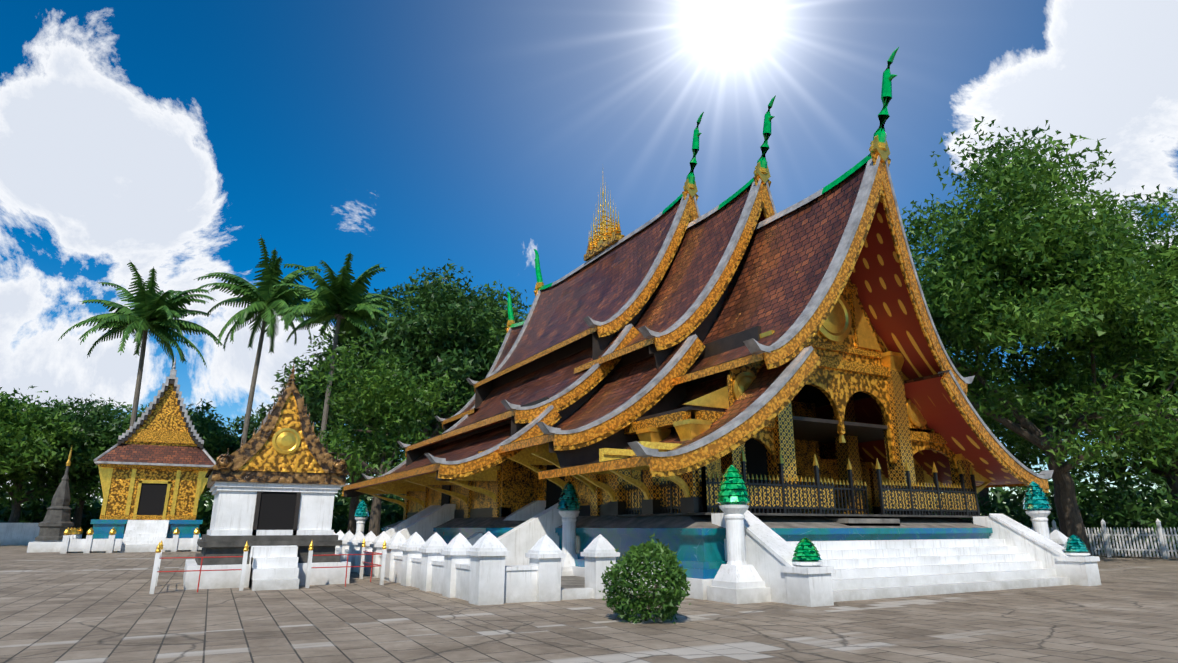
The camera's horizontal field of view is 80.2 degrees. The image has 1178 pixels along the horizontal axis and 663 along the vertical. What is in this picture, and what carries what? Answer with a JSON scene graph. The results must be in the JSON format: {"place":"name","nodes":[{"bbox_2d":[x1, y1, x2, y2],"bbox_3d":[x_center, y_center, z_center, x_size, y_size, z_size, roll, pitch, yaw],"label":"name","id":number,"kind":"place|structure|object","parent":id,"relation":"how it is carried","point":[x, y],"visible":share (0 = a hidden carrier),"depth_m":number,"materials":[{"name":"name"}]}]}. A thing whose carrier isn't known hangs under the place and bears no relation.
{"place":"outdoors","nodes":[
{"label":"outdoors","id":0,"kind":"place"},
{"bbox_2d":[0,540,1177,662],"bbox_3d":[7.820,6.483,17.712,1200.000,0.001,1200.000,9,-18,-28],"label":"ground","id":1,"kind":"structure","parent":0,"point":[56,607],"depth_m":11.00,"materials":[{"name":"stone"}]},
{"bbox_2d":[0,385,80,509],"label":"tree","id":2,"kind":"object","parent":1,"relation":"on","point":[14,443],"visible":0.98,"depth_m":57.66,"materials":[{"name":"green plant"}]},
{"bbox_2d":[0,396,108,522],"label":"tree","id":3,"kind":"object","parent":1,"relation":"on","point":[80,458],"visible":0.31,"depth_m":61.19,"materials":[{"name":"green plant"}]},
{"bbox_2d":[6,393,131,534],"bbox_3d":[-49.156,13.045,67.272,15.737,14.040,14.674,2,-16,-8],"label":"tree","id":4,"kind":"object","parent":1,"relation":"on","point":[96,417],"visible":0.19,"depth_m":64.60,"materials":[{"name":"green plant"}]},
{"bbox_2d":[27,447,201,553],"bbox_3d":[-29.212,10.732,45.016,9.981,6.500,6.380,9,-18,-28],"label":"stupa","id":5,"kind":"object","parent":1,"relation":"on","point":[57,532],"visible":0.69,"depth_m":42.70,"materials":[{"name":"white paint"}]},
{"bbox_2d":[58,260,222,428],"bbox_3d":[-35.871,5.851,55.163,10.654,21.362,9.992,2,-16,-8],"label":"palm","id":6,"kind":"object","parent":1,"relation":"on","point":[153,311],"visible":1,"depth_m":56.15,"materials":[{"name":"green plant"}]},
{"bbox_2d":[67,352,215,552],"bbox_3d":[-29.629,8.230,48.511,7.800,13.200,10.700,9,-18,-28],"label":"small shrine","id":7,"kind":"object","parent":1,"relation":"on","point":[156,463],"depth_m":45.61,"materials":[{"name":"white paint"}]},
{"bbox_2d":[105,398,253,497],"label":"tree","id":8,"kind":"object","parent":1,"relation":"on","point":[212,434],"visible":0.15,"depth_m":64.31,"materials":[{"name":"green plant"}]},
{"bbox_2d":[190,237,332,446],"bbox_3d":[-27.354,5.208,58.486,10.592,24.386,10.146,0,-16,-1],"label":"palm","id":9,"kind":"object","parent":1,"relation":"on","point":[265,301],"visible":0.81,"depth_m":58.73,"materials":[{"name":"green plant"}]},
{"bbox_2d":[149,358,386,593],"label":"chapel","id":10,"kind":"structure","parent":1,"relation":"on","point":[276,481],"depth_m":18.76,"materials":[{"name":"white paint"}]},
{"bbox_2d":[216,414,349,495],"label":"tree","id":11,"kind":"object","parent":1,"relation":"on","point":[250,433],"visible":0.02,"depth_m":65.87,"materials":[{"name":"green plant"}]},
{"bbox_2d":[263,251,403,444],"bbox_3d":[-19.801,4.993,52.556,9.419,21.612,9.462,14,-21,-41],"label":"palm","id":12,"kind":"object","parent":1,"relation":"on","point":[342,302],"visible":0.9,"depth_m":53.46,"materials":[{"name":"green plant"}]},
{"bbox_2d":[250,342,443,534],"bbox_3d":[-21.173,10.100,64.497,18.704,18.222,17.926,9,-18,-28],"label":"tree","id":13,"kind":"object","parent":1,"relation":"on","point":[354,501],"visible":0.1,"depth_m":59.95,"materials":[{"name":"green plant"}]},
{"bbox_2d":[287,325,473,536],"bbox_3d":[-12.808,6.742,43.837,10.480,13.578,13.118,-5,-16,18],"label":"tree","id":14,"kind":"object","parent":1,"relation":"on","point":[376,396],"visible":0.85,"depth_m":43.18,"materials":[{"name":"green plant"}]},
{"bbox_2d":[277,258,518,460],"bbox_3d":[-12.376,5.871,56.857,22.399,22.238,21.422,9,-18,-28],"label":"tree","id":15,"kind":"object","parent":1,"relation":"on","point":[430,327],"visible":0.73,"depth_m":52.52,"materials":[{"name":"green plant"}]},
{"bbox_2d":[436,280,531,420],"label":"tree","id":16,"kind":"object","parent":1,"relation":"on","point":[492,330],"visible":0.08,"depth_m":56.84,"materials":[{"name":"green plant"}]},
{"bbox_2d":[0,457,1177,557],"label":"hedge","id":17,"kind":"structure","parent":1,"relation":"on","point":[1128,510],"depth_m":62.47,"materials":[{"name":"green plant"}]},
{"bbox_2d":[0,519,1177,558],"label":"boundary fences","id":18,"kind":"object","parent":1,"relation":"on","point":[18,533],"visible":0.56,"depth_m":35.27,"materials":[{"name":"white paint"}]},
{"bbox_2d":[598,533,690,623],"bbox_3d":[0.952,4.122,11.530,1.479,1.560,1.737,9,-18,-28],"label":"bush","id":19,"kind":"object","parent":1,"relation":"on","point":[670,594],"visible":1,"depth_m":11.20,"materials":[{"name":"green plant"}]},
{"bbox_2d":[333,465,1100,606],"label":"fence posts","id":20,"kind":"object","parent":1,"relation":"on","point":[478,572],"visible":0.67,"depth_m":14.97,"materials":[{"name":"white paint"}]},
{"bbox_2d":[377,498,1069,603],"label":"platform","id":21,"kind":"structure","parent":1,"relation":"on","point":[866,558],"depth_m":17.83,"materials":[{"name":"white paint"}]},
{"bbox_2d":[608,271,979,515],"bbox_3d":[6.362,0.878,21.958,11.272,9.480,4.142,9,-18,-28],"label":"porch","id":22,"kind":"object","parent":21,"relation":"on","point":[849,348],"visible":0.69,"depth_m":20.03,"materials":[{"name":"gold metal"}]},
{"bbox_2d":[950,347,1100,515],"bbox_3d":[28.107,7.973,50.023,15.914,14.533,14.403,-6,-17,19],"label":"tree","id":23,"kind":"object","parent":1,"relation":"on","point":[1021,458],"depth_m":46.87,"materials":[{"name":"green plant"}]},
{"bbox_2d":[901,116,1177,555],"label":"bodhi tree","id":24,"kind":"object","parent":1,"relation":"on","point":[1012,270],"visible":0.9,"depth_m":30.72,"materials":[{"name":"green plant"}]},
{"bbox_2d":[1001,315,1177,515],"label":"tree","id":25,"kind":"object","parent":1,"relation":"on","point":[1167,471],"visible":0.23,"depth_m":37.35,"materials":[{"name":"green plant"}]},
{"bbox_2d":[1065,260,1177,468],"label":"tree","id":26,"kind":"object","parent":1,"relation":"on","point":[1121,365],"visible":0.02,"depth_m":45.30,"materials":[{"name":"green plant"}]},
{"bbox_2d":[0,0,1177,518],"label":"sky","id":27,"kind":"structure","parent":0,"point":[174,137],"materials":[{"name":"blue"}]},
{"bbox_2d":[407,326,972,518],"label":"temple walls","id":28,"kind":"structure","parent":0,"point":[522,485],"depth_m":23.68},
{"bbox_2d":[356,441,991,519],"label":"eave brackets","id":29,"kind":"object","parent":28,"relation":"attached to","point":[528,457],"visible":0.38,"depth_m":22.53,"materials":[{"name":"gold metal"}]},
{"bbox_2d":[341,152,1053,496],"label":"temple roof","id":30,"kind":"structure","parent":28,"relation":"on","point":[686,275],"depth_m":21.65,"materials":[{"name":"brown tile"}]},
{"bbox_2d":[506,47,898,327],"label":"roof finials","id":31,"kind":"object","parent":30,"relation":"on","point":[609,235],"visible":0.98,"depth_m":27.96,"materials":[{"name":"green metal"}]}
]}

